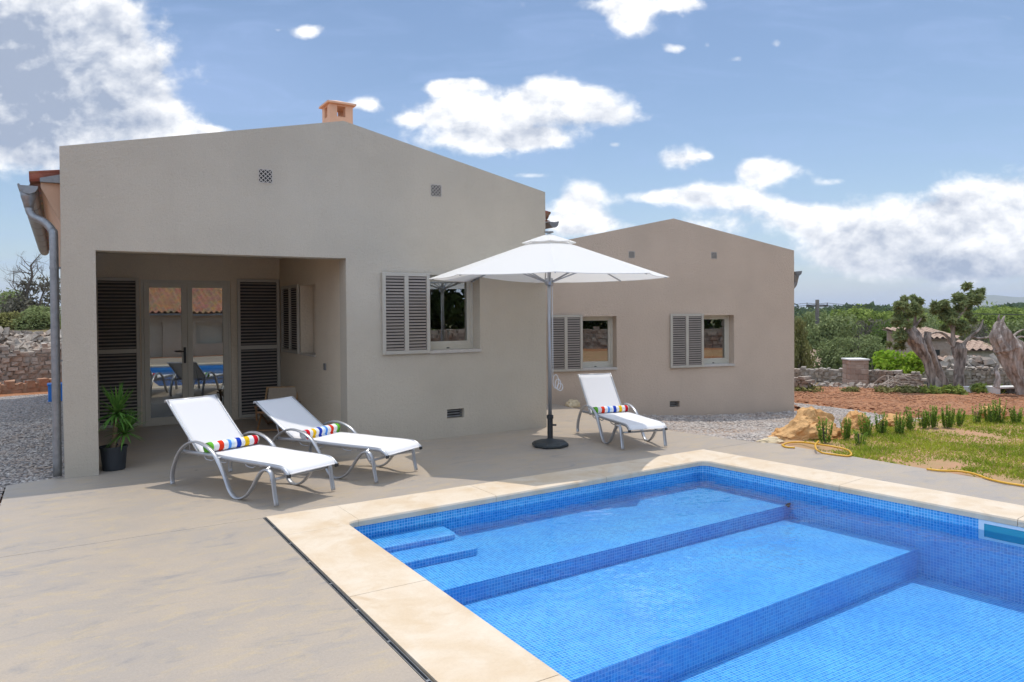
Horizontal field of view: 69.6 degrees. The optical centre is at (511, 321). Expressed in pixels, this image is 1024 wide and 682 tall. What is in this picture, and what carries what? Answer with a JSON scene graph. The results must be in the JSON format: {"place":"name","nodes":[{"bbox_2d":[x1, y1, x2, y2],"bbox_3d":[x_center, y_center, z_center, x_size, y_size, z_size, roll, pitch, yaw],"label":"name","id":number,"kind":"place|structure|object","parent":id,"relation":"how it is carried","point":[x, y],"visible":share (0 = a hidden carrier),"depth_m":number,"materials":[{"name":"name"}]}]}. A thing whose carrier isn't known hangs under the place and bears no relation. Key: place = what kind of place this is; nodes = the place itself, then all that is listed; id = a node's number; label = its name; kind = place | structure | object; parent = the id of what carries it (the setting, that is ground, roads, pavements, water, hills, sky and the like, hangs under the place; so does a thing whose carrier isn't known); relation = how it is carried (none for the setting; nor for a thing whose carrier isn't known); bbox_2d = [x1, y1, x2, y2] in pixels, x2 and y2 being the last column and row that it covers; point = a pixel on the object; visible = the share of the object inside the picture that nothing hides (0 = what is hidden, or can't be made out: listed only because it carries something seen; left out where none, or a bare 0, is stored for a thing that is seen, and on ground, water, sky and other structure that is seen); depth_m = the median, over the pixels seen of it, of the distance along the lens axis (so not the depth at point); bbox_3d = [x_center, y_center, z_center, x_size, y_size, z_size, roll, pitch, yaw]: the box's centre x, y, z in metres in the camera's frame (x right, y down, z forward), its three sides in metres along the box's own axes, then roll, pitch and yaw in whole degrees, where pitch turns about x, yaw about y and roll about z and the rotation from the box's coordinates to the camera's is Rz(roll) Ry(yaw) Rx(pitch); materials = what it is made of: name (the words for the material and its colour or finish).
{"place":"outdoors","nodes":[
{"label":"outdoors","id":0,"kind":"place"},
{"bbox_2d":[0,394,64,503],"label":"gravel path","id":1,"kind":"structure","parent":0,"point":[25,408],"depth_m":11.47,"materials":[{"name":"grey gravel"}]},
{"bbox_2d":[47,382,61,401],"bbox_3d":[-8.961,1.386,14.462,0.290,0.360,0.350,-1,1,-32],"label":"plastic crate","id":2,"kind":"object","parent":1,"relation":"on","point":[49,392],"visible":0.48,"depth_m":14.28,"materials":[{"name":"blue plastic"}]},
{"bbox_2d":[0,404,1023,681],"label":"terrace","id":3,"kind":"structure","parent":0,"point":[140,568],"depth_m":5.23,"materials":[{"name":"concrete"}]},
{"bbox_2d":[97,380,148,470],"bbox_3d":[-4.246,1.113,7.943,0.648,0.954,0.681,0,1,1],"label":"potted yucca","id":4,"kind":"object","parent":3,"relation":"on","point":[113,453],"visible":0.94,"depth_m":7.87,"materials":[{"name":"green plant"}]},
{"bbox_2d":[164,394,338,506],"bbox_3d":[-2.525,1.184,7.042,1.839,0.824,0.700,0,1,33],"label":"sun lounger","id":5,"kind":"object","parent":3,"relation":"on","point":[202,420],"visible":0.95,"depth_m":7.08,"materials":[{"name":"white fabric"}]},
{"bbox_2d":[203,435,258,452],"bbox_3d":[-2.731,1.192,7.178,0.101,0.109,0.572,0,1,35],"label":"rolled towel","id":6,"kind":"object","parent":5,"relation":"on","point":[234,443],"visible":0.88,"depth_m":7.15,"materials":[{"name":"multicoloured fabric"}]},
{"bbox_2d":[254,386,300,431],"bbox_3d":[-3.399,1.262,10.737,0.576,0.561,0.920,-1,1,-10],"label":"deck chair","id":7,"kind":"object","parent":3,"relation":"on","point":[276,392],"visible":0.46,"depth_m":11.05,"materials":[{"name":"brown wood"}]},
{"bbox_2d":[253,396,421,482],"bbox_3d":[-1.882,1.223,7.841,1.871,0.712,0.686,0,1,29],"label":"sun lounger","id":8,"kind":"object","parent":3,"relation":"on","point":[292,417],"visible":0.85,"depth_m":7.81,"materials":[{"name":"white fabric"}]},
{"bbox_2d":[300,423,339,438],"bbox_3d":[-2.067,1.184,7.945,0.099,0.107,0.561,0,1,26],"label":"rolled towel","id":9,"kind":"object","parent":8,"relation":"on","point":[315,432],"visible":0.88,"depth_m":7.91,"materials":[{"name":"multicoloured fabric"}]},
{"bbox_2d":[263,517,431,681],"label":"drain channel","id":10,"kind":"object","parent":3,"relation":"in","point":[403,656],"visible":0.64,"depth_m":4.11,"materials":[{"name":"black plastic"}]},
{"bbox_2d":[429,231,668,448],"bbox_3d":[0.464,0.207,9.090,2.744,2.664,2.744,0,1,23],"label":"parasol","id":11,"kind":"object","parent":3,"relation":"on","point":[548,259],"visible":1,"depth_m":8.72,"materials":[{"name":"white fabric"}]},
{"bbox_2d":[565,399,579,407],"bbox_3d":[1.069,1.447,13.060,0.232,0.130,0.365,0,1,36],"label":"rock","id":12,"kind":"object","parent":3,"relation":"on","point":[571,403],"visible":0.84,"depth_m":12.98,"materials":[{"name":"beige stone"}]},
{"bbox_2d":[576,373,667,448],"bbox_3d":[1.387,1.130,9.535,0.623,0.800,1.568,-1,1,-18],"label":"sun lounger","id":13,"kind":"object","parent":3,"relation":"on","point":[599,390],"visible":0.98,"depth_m":9.77,"materials":[{"name":"white fabric"}]},
{"bbox_2d":[592,405,628,412],"bbox_3d":[1.309,1.169,9.777,0.526,0.100,0.093,-1,1,-21],"label":"rolled towel","id":14,"kind":"object","parent":13,"relation":"on","point":[612,409],"visible":0.88,"depth_m":9.74,"materials":[{"name":"multicoloured fabric"}]},
{"bbox_2d":[781,440,851,456],"bbox_3d":[3.664,1.494,8.765,0.512,0.062,0.929,-1,1,-32],"label":"garden hose","id":15,"kind":"object","parent":3,"relation":"on","point":[814,444],"visible":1,"depth_m":8.80,"materials":[{"name":"yellow rubber"}]},
{"bbox_2d":[927,468,1023,486],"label":"garden hose","id":16,"kind":"object","parent":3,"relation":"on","point":[990,479],"visible":1,"depth_m":7.31,"materials":[{"name":"yellow rubber"}]},
{"bbox_2d":[0,328,1023,504],"bbox_3d":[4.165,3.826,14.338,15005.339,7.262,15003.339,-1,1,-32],"label":"ground","id":17,"kind":"structure","parent":0,"point":[796,407],"depth_m":16.98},
{"bbox_2d":[0,311,23,328],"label":"bush","id":18,"kind":"object","parent":17,"relation":"on","point":[6,318],"visible":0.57,"depth_m":24.71,"materials":[{"name":"green plant"}]},
{"bbox_2d":[0,288,29,310],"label":"tree","id":19,"kind":"object","parent":17,"relation":"on","point":[6,293],"visible":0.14,"depth_m":35.22,"materials":[{"name":"green plant"}]},
{"bbox_2d":[0,251,59,309],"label":"bare tree","id":20,"kind":"object","parent":17,"relation":"on","point":[31,275],"visible":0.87,"depth_m":29.47,"materials":[{"name":"grey plant"}]},
{"bbox_2d":[0,326,60,351],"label":"rubble bank","id":21,"kind":"structure","parent":17,"relation":"on","point":[25,341],"depth_m":19.03,"materials":[{"name":"grey stone"}]},
{"bbox_2d":[0,275,60,317],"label":"bush","id":22,"kind":"object","parent":17,"relation":"on","point":[12,304],"visible":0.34,"depth_m":29.48,"materials":[{"name":"green plant"}]},
{"bbox_2d":[0,343,61,383],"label":"stone wall","id":23,"kind":"structure","parent":17,"relation":"on","point":[18,366],"depth_m":17.56,"materials":[{"name":"beige stone"}]},
{"bbox_2d":[0,378,61,393],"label":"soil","id":24,"kind":"structure","parent":17,"relation":"on","point":[12,387],"depth_m":16.07,"materials":[{"name":"brown soil"}]},
{"bbox_2d":[10,304,60,330],"bbox_3d":[-16.393,0.055,25.212,1.846,1.318,1.738,0,1,28],"label":"bush","id":25,"kind":"object","parent":17,"relation":"on","point":[37,317],"visible":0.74,"depth_m":24.84,"materials":[{"name":"green plant"}]},
{"bbox_2d":[17,100,558,477],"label":"house","id":26,"kind":"structure","parent":17,"relation":"on","point":[237,272],"depth_m":9.51,"materials":[{"name":"grey paint"}]},
{"bbox_2d":[143,282,187,424],"bbox_3d":[-5.181,0.470,11.029,0.589,2.114,0.115,-1,1,-32],"label":"glass door","id":27,"kind":"structure","parent":26,"relation":"in","point":[171,419],"depth_m":10.98,"materials":[{"name":"grey metal"}]},
{"bbox_2d":[187,283,228,412],"bbox_3d":[-4.692,0.461,11.364,0.589,2.114,0.056,-1,1,-32],"label":"glass door","id":28,"kind":"structure","parent":26,"relation":"in","point":[224,286],"depth_m":11.40,"materials":[{"name":"grey metal"}]},
{"bbox_2d":[429,276,480,353],"bbox_3d":[-0.821,-0.104,9.915,0.776,1.032,0.278,-1,1,-32],"label":"window","id":29,"kind":"structure","parent":26,"relation":"in","point":[467,345],"depth_m":10.10,"materials":[{"name":"white metal"}]},
{"bbox_2d":[266,449,1023,681],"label":"swimming pool","id":30,"kind":"structure","parent":17,"relation":"on","point":[703,565],"depth_m":5.77,"materials":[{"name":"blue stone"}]},
{"bbox_2d":[546,218,801,415],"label":"house","id":31,"kind":"structure","parent":17,"relation":"on","point":[706,327],"depth_m":14.00,"materials":[{"name":"beige paint"}]},
{"bbox_2d":[583,316,617,370],"bbox_3d":[1.574,0.394,13.592,0.701,0.988,0.258,-1,1,-17],"label":"window","id":32,"kind":"structure","parent":31,"relation":"in","point":[593,365],"depth_m":13.71,"materials":[{"name":"white metal"}]},
{"bbox_2d":[704,315,734,366],"bbox_3d":[3.956,0.367,14.300,0.701,0.988,0.258,-1,1,-17],"label":"window","id":33,"kind":"structure","parent":31,"relation":"in","point":[708,362],"depth_m":14.42,"materials":[{"name":"white metal"}]},
{"bbox_2d":[794,376,814,389],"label":"stone wall","id":34,"kind":"structure","parent":17,"relation":"on","point":[804,381],"depth_m":20.12,"materials":[{"name":"grey stone"}]},
{"bbox_2d":[794,316,815,368],"bbox_3d":[10.501,1.097,27.053,1.184,2.811,1.084,0,1,-1],"label":"bush","id":35,"kind":"object","parent":17,"relation":"on","point":[801,356],"visible":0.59,"depth_m":26.86,"materials":[{"name":"green plant"}]},
{"bbox_2d":[794,383,823,392],"bbox_3d":[7.994,1.827,20.058,0.831,0.305,0.782,0,1,0],"label":"weed patch","id":36,"kind":"object","parent":17,"relation":"on","point":[811,388],"visible":0.85,"depth_m":19.88,"materials":[{"name":"green plant"}]},
{"bbox_2d":[794,308,829,334],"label":"tree","id":37,"kind":"object","parent":17,"relation":"on","point":[809,317],"visible":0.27,"depth_m":54.45,"materials":[{"name":"green plant"}]},
{"bbox_2d":[806,350,823,368],"bbox_3d":[12.741,2.022,31.038,1.650,1.628,2.000,0,1,0],"label":"farm hut","id":38,"kind":"object","parent":17,"relation":"on","point":[815,358],"visible":0.12,"depth_m":30.80,"materials":[{"name":"tile"}]},
{"bbox_2d":[794,366,842,382],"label":"stone wall","id":39,"kind":"structure","parent":17,"relation":"on","point":[828,374],"depth_m":24.92,"materials":[{"name":"grey stone"}]},
{"bbox_2d":[803,311,864,351],"bbox_3d":[17.205,1.203,40.226,3.258,3.706,3.834,0,1,15],"label":"tree","id":40,"kind":"object","parent":17,"relation":"on","point":[828,330],"visible":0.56,"depth_m":39.58,"materials":[{"name":"green plant"}]},
{"bbox_2d":[811,335,859,368],"bbox_3d":[12.809,1.507,29.207,1.800,1.973,1.695,-1,1,-32],"label":"bush","id":41,"kind":"object","parent":17,"relation":"on","point":[832,359],"visible":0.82,"depth_m":28.86,"materials":[{"name":"green plant"}]},
{"bbox_2d":[841,358,869,384],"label":"gate pillar","id":42,"kind":"structure","parent":17,"relation":"on","point":[856,370],"depth_m":22.66,"materials":[{"name":"stone"}]},
{"bbox_2d":[830,303,887,341],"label":"tree","id":43,"kind":"object","parent":17,"relation":"on","point":[861,313],"visible":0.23,"depth_m":59.08,"materials":[{"name":"green plant"}]},
{"bbox_2d":[843,318,890,354],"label":"tree","id":44,"kind":"object","parent":17,"relation":"on","point":[865,331],"visible":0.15,"depth_m":41.83,"materials":[{"name":"green plant"}]},
{"bbox_2d":[812,380,922,388],"bbox_3d":[10.153,1.904,21.608,3.396,0.310,1.259,0,1,22],"label":"rubble heap","id":45,"kind":"object","parent":17,"relation":"on","point":[845,384],"visible":0.38,"depth_m":21.66,"materials":[{"name":"grey stone"}]},
{"bbox_2d":[851,333,894,369],"bbox_3d":[14.949,1.556,30.961,1.812,2.154,1.924,-1,1,-16],"label":"bush","id":46,"kind":"object","parent":17,"relation":"on","point":[873,345],"visible":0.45,"depth_m":30.65,"materials":[{"name":"green plant"}]},
{"bbox_2d":[858,308,892,337],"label":"tree","id":47,"kind":"object","parent":17,"relation":"on","point":[884,309],"visible":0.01,"depth_m":99.70,"materials":[{"name":"green plant"}]},
{"bbox_2d":[839,385,918,392],"bbox_3d":[9.917,1.842,19.817,2.069,0.312,0.755,0,1,0],"label":"weed patch","id":48,"kind":"object","parent":17,"relation":"on","point":[886,389],"visible":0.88,"depth_m":19.78,"materials":[{"name":"green plant"}]},
{"bbox_2d":[867,320,898,347],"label":"tree","id":49,"kind":"object","parent":17,"relation":"on","point":[882,333],"visible":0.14,"depth_m":40.12,"materials":[{"name":"green plant"}]},
{"bbox_2d":[873,373,916,386],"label":"dead branches","id":50,"kind":"object","parent":17,"relation":"on","point":[892,382],"visible":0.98,"depth_m":21.21,"materials":[{"name":"grey wood"}]},
{"bbox_2d":[868,369,926,385],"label":"stone wall","id":51,"kind":"structure","parent":17,"relation":"on","point":[875,375],"depth_m":22.55,"materials":[{"name":"grey stone"}]},
{"bbox_2d":[870,350,925,375],"bbox_3d":[12.670,1.538,24.241,1.735,1.274,1.379,0,1,0],"label":"vine bush","id":52,"kind":"object","parent":17,"relation":"on","point":[909,362],"visible":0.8,"depth_m":24.03,"materials":[{"name":"green plant"}]},
{"bbox_2d":[880,308,927,325],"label":"tree","id":53,"kind":"object","parent":17,"relation":"on","point":[891,313],"visible":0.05,"depth_m":62.19,"materials":[{"name":"green plant"}]},
{"bbox_2d":[794,301,1023,318],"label":"forest","id":54,"kind":"object","parent":17,"relation":"on","point":[803,310],"visible":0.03,"depth_m":206.54,"materials":[{"name":"green plant"}]},
{"bbox_2d":[794,386,1023,418],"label":"earth clods","id":55,"kind":"object","parent":17,"relation":"on","point":[961,399],"visible":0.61,"depth_m":17.36,"materials":[{"name":"brown soil"}]},
{"bbox_2d":[794,300,1023,327],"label":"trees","id":56,"kind":"object","parent":17,"relation":"on","point":[816,305],"visible":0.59,"depth_m":43.98,"materials":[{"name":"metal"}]},
{"bbox_2d":[901,384,927,392],"bbox_3d":[10.938,1.849,19.828,1.084,0.333,0.749,0,1,0],"label":"weed patch","id":57,"kind":"object","parent":17,"relation":"on","point":[918,388],"visible":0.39,"depth_m":19.67,"materials":[{"name":"green plant"}]},
{"bbox_2d":[886,294,949,390],"bbox_3d":[11.100,0.580,20.058,1.618,2.734,1.594,0,1,20],"label":"old olive tree","id":58,"kind":"object","parent":17,"relation":"on","point":[923,349],"visible":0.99,"depth_m":19.78,"materials":[{"name":"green plant"}]},
{"bbox_2d":[882,327,959,358],"bbox_3d":[19.957,1.766,36.036,2.400,2.975,2.400,-1,1,-8],"label":"farm hut","id":59,"kind":"object","parent":17,"relation":"on","point":[941,346],"visible":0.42,"depth_m":35.16,"materials":[{"name":"stone"}]},
{"bbox_2d":[901,315,943,331],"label":"tree","id":60,"kind":"object","parent":17,"relation":"on","point":[931,323],"visible":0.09,"depth_m":44.54,"materials":[{"name":"green plant"}]},
{"bbox_2d":[917,305,937,320],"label":"tree","id":61,"kind":"object","parent":17,"relation":"on","point":[929,314],"visible":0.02,"depth_m":98.24,"materials":[{"name":"green plant"}]},
{"bbox_2d":[918,384,968,394],"bbox_3d":[11.363,1.825,19.400,1.352,0.455,0.742,0,1,0],"label":"weed patch","id":62,"kind":"object","parent":17,"relation":"on","point":[949,388],"visible":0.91,"depth_m":19.28,"materials":[{"name":"green plant"}]},
{"bbox_2d":[927,315,978,340],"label":"tree","id":63,"kind":"object","parent":17,"relation":"on","point":[942,323],"visible":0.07,"depth_m":47.47,"materials":[{"name":"green plant"}]},
{"bbox_2d":[928,281,988,385],"bbox_3d":[12.678,0.337,20.943,2.131,3.026,1.220,-1,1,-32],"label":"old olive tree","id":64,"kind":"object","parent":17,"relation":"on","point":[944,311],"visible":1,"depth_m":20.87,"materials":[{"name":"green plant"}]},
{"bbox_2d":[938,355,980,361],"bbox_3d":[17.862,2.153,28.540,2.050,1.581,1.900,0,1,-6],"label":"farm hut","id":65,"kind":"object","parent":17,"relation":"on","point":[940,358],"visible":0.09,"depth_m":29.20,"materials":[{"name":"tile"}]},
{"bbox_2d":[922,365,1011,385],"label":"stone wall","id":66,"kind":"structure","parent":17,"relation":"on","point":[974,375],"depth_m":24.41,"materials":[{"name":"grey stone"}]},
{"bbox_2d":[963,386,971,392],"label":"cement block","id":67,"kind":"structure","parent":17,"relation":"on","point":[966,388],"depth_m":20.29,"materials":[{"name":"grey concrete"}]},
{"bbox_2d":[946,340,993,356],"bbox_3d":[20.650,2.001,33.038,1.450,2.326,1.800,0,1,5],"label":"farm hut","id":68,"kind":"object","parent":17,"relation":"on","point":[979,348],"visible":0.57,"depth_m":32.38,"materials":[{"name":"tile"}]},
{"bbox_2d":[940,353,1009,385],"bbox_3d":[16.362,1.764,25.113,3.596,1.410,2.286,0,1,33],"label":"rubble heap","id":69,"kind":"object","parent":17,"relation":"on","point":[978,360],"visible":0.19,"depth_m":25.11,"materials":[{"name":"grey stone"}]},
{"bbox_2d":[956,323,995,354],"bbox_3d":[25.328,1.646,40.055,3.006,3.345,2.684,0,1,0],"label":"tree","id":70,"kind":"object","parent":17,"relation":"on","point":[980,332],"visible":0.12,"depth_m":39.69,"materials":[{"name":"green plant"}]},
{"bbox_2d":[961,305,1006,340],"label":"tree","id":71,"kind":"object","parent":17,"relation":"on","point":[989,321],"visible":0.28,"depth_m":69.40,"materials":[{"name":"green plant"}]},
{"bbox_2d":[968,382,1007,393],"bbox_3d":[12.811,1.838,19.814,0.910,0.443,0.632,0,1,7],"label":"weed patch","id":72,"kind":"object","parent":17,"relation":"on","point":[979,387],"visible":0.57,"depth_m":19.77,"materials":[{"name":"green plant"}]},
{"bbox_2d":[985,385,1015,393],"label":"cement block","id":73,"kind":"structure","parent":17,"relation":"on","point":[1008,388],"depth_m":19.57,"materials":[{"name":"grey concrete"}]},
{"bbox_2d":[981,301,1023,339],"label":"tree","id":74,"kind":"object","parent":17,"relation":"on","point":[1010,310],"visible":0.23,"depth_m":83.13,"materials":[{"name":"green plant"}]},
{"bbox_2d":[984,318,1023,343],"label":"tree","id":75,"kind":"object","parent":17,"relation":"on","point":[1012,328],"visible":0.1,"depth_m":43.93,"materials":[{"name":"green plant"}]},
{"bbox_2d":[989,314,1023,394],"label":"old olive tree","id":76,"kind":"object","parent":17,"relation":"on","point":[1007,344],"visible":1,"depth_m":19.05,"materials":[{"name":"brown wood"}]},
{"bbox_2d":[0,0,1023,306],"label":"sky","id":77,"kind":"structure","parent":0,"point":[879,143],"materials":[{"name":"blue"}]},
{"bbox_2d":[641,402,919,441],"bbox_3d":[4.536,1.672,12.830,6.632,0.390,4.917,-1,1,-32],"label":"gravel bed","id":78,"kind":"object","parent":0,"point":[757,420],"visible":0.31,"depth_m":13.18,"materials":[{"name":"grey gravel"}]},
{"bbox_2d":[841,410,868,429],"bbox_3d":[4.917,1.417,10.499,0.367,0.289,0.409,0,1,41],"label":"rock","id":79,"kind":"object","parent":78,"relation":"on","point":[854,415],"visible":0.35,"depth_m":10.40,"materials":[{"name":"beige stone"}]},
{"bbox_2d":[779,419,1023,484],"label":"lawn soil","id":80,"kind":"structure","parent":0,"point":[934,463],"depth_m":8.88,"materials":[{"name":"beige soil"}]},
{"bbox_2d":[756,436,783,443],"bbox_3d":[3.272,1.509,9.339,0.352,0.105,0.186,-1,1,-12],"label":"flat stone","id":81,"kind":"object","parent":80,"relation":"on","point":[771,439],"visible":0.54,"depth_m":9.30,"materials":[{"name":"beige stone"}]},
{"bbox_2d":[768,406,851,440],"bbox_3d":[3.944,1.417,9.834,1.290,0.560,0.740,0,1,0],"label":"boulder","id":82,"kind":"object","parent":80,"relation":"on","point":[802,424],"visible":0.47,"depth_m":9.67,"materials":[{"name":"beige stone"}]},
{"bbox_2d":[816,417,833,442],"bbox_3d":[3.929,1.379,9.275,0.211,0.370,0.198,-1,1,-32],"label":"rosemary bush","id":83,"kind":"object","parent":80,"relation":"on","point":[822,432],"visible":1,"depth_m":9.28,"materials":[{"name":"green plant"}]},
{"bbox_2d":[839,417,851,438],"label":"rosemary bush","id":84,"kind":"object","parent":80,"relation":"on","point":[847,433],"visible":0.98,"depth_m":9.50,"materials":[{"name":"green plant"}]},
{"bbox_2d":[853,429,868,444],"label":"rosemary bush","id":85,"kind":"object","parent":80,"relation":"on","point":[859,439],"visible":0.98,"depth_m":9.11,"materials":[{"name":"green plant"}]},
{"bbox_2d":[857,412,873,435],"bbox_3d":[4.715,1.381,9.801,0.189,0.339,0.200,-1,1,-32],"label":"rosemary bush","id":86,"kind":"object","parent":80,"relation":"on","point":[867,425],"visible":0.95,"depth_m":9.79,"materials":[{"name":"green plant"}]},
{"bbox_2d":[874,411,887,433],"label":"rosemary bush","id":87,"kind":"object","parent":80,"relation":"on","point":[881,427],"visible":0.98,"depth_m":9.92,"materials":[{"name":"green plant"}]},
{"bbox_2d":[880,413,906,426],"bbox_3d":[5.603,1.428,10.730,0.716,0.188,0.337,-1,1,-37],"label":"rock","id":88,"kind":"object","parent":80,"relation":"on","point":[890,418],"visible":0.26,"depth_m":10.57,"materials":[{"name":"beige stone"}]},
{"bbox_2d":[893,412,906,433],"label":"rosemary bush","id":89,"kind":"object","parent":80,"relation":"on","point":[901,425],"visible":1,"depth_m":9.86,"materials":[{"name":"green plant"}]},
{"bbox_2d":[904,406,916,428],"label":"rosemary bush","id":90,"kind":"object","parent":80,"relation":"on","point":[910,420],"visible":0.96,"depth_m":10.18,"materials":[{"name":"green plant"}]},
{"bbox_2d":[917,409,929,427],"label":"rosemary bush","id":91,"kind":"object","parent":80,"relation":"on","point":[923,422],"visible":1,"depth_m":10.33,"materials":[{"name":"green plant"}]},
{"bbox_2d":[925,405,938,427],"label":"rosemary bush","id":92,"kind":"object","parent":80,"relation":"on","point":[933,416],"visible":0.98,"depth_m":10.35,"materials":[{"name":"green plant"}]},
{"bbox_2d":[940,405,955,427],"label":"rosemary bush","id":93,"kind":"object","parent":80,"relation":"on","point":[948,417],"visible":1,"depth_m":10.36,"materials":[{"name":"green plant"}]},
{"bbox_2d":[952,408,965,425],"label":"rosemary bush","id":94,"kind":"object","parent":80,"relation":"on","point":[958,418],"visible":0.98,"depth_m":10.54,"materials":[{"name":"green plant"}]},
{"bbox_2d":[971,403,982,422],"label":"rosemary bush","id":95,"kind":"object","parent":80,"relation":"on","point":[977,419],"visible":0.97,"depth_m":10.78,"materials":[{"name":"green plant"}]},
{"bbox_2d":[983,404,997,422],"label":"rosemary bush","id":96,"kind":"object","parent":80,"relation":"on","point":[989,417],"visible":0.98,"depth_m":10.80,"materials":[{"name":"green plant"}]},
{"bbox_2d":[991,398,1006,421],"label":"rosemary bush","id":97,"kind":"object","parent":80,"relation":"on","point":[999,410],"visible":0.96,"depth_m":10.81,"materials":[{"name":"green plant"}]},
{"bbox_2d":[1009,406,1022,422],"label":"rosemary bush","id":98,"kind":"object","parent":80,"relation":"on","point":[1016,418],"visible":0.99,"depth_m":10.79,"materials":[{"name":"green plant"}]},
{"bbox_2d":[797,295,1023,308],"bbox_3d":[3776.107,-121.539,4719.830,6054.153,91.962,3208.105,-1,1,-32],"label":"mountains","id":99,"kind":"structure","parent":0,"point":[999,300],"depth_m":4023.03,"materials":[{"name":"grey"}]},
{"bbox_2d":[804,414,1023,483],"bbox_3d":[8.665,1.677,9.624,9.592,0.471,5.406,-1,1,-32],"label":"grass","id":100,"kind":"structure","parent":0,"point":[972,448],"depth_m":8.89,"materials":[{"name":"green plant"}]},
{"bbox_2d":[979,405,1007,419],"bbox_3d":[7.390,1.382,11.326,0.544,0.224,0.358,-1,1,-37],"label":"rock","id":101,"kind":"object","parent":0,"point":[1006,412],"visible":0.19,"depth_m":11.25,"materials":[{"name":"beige stone"}]}
]}

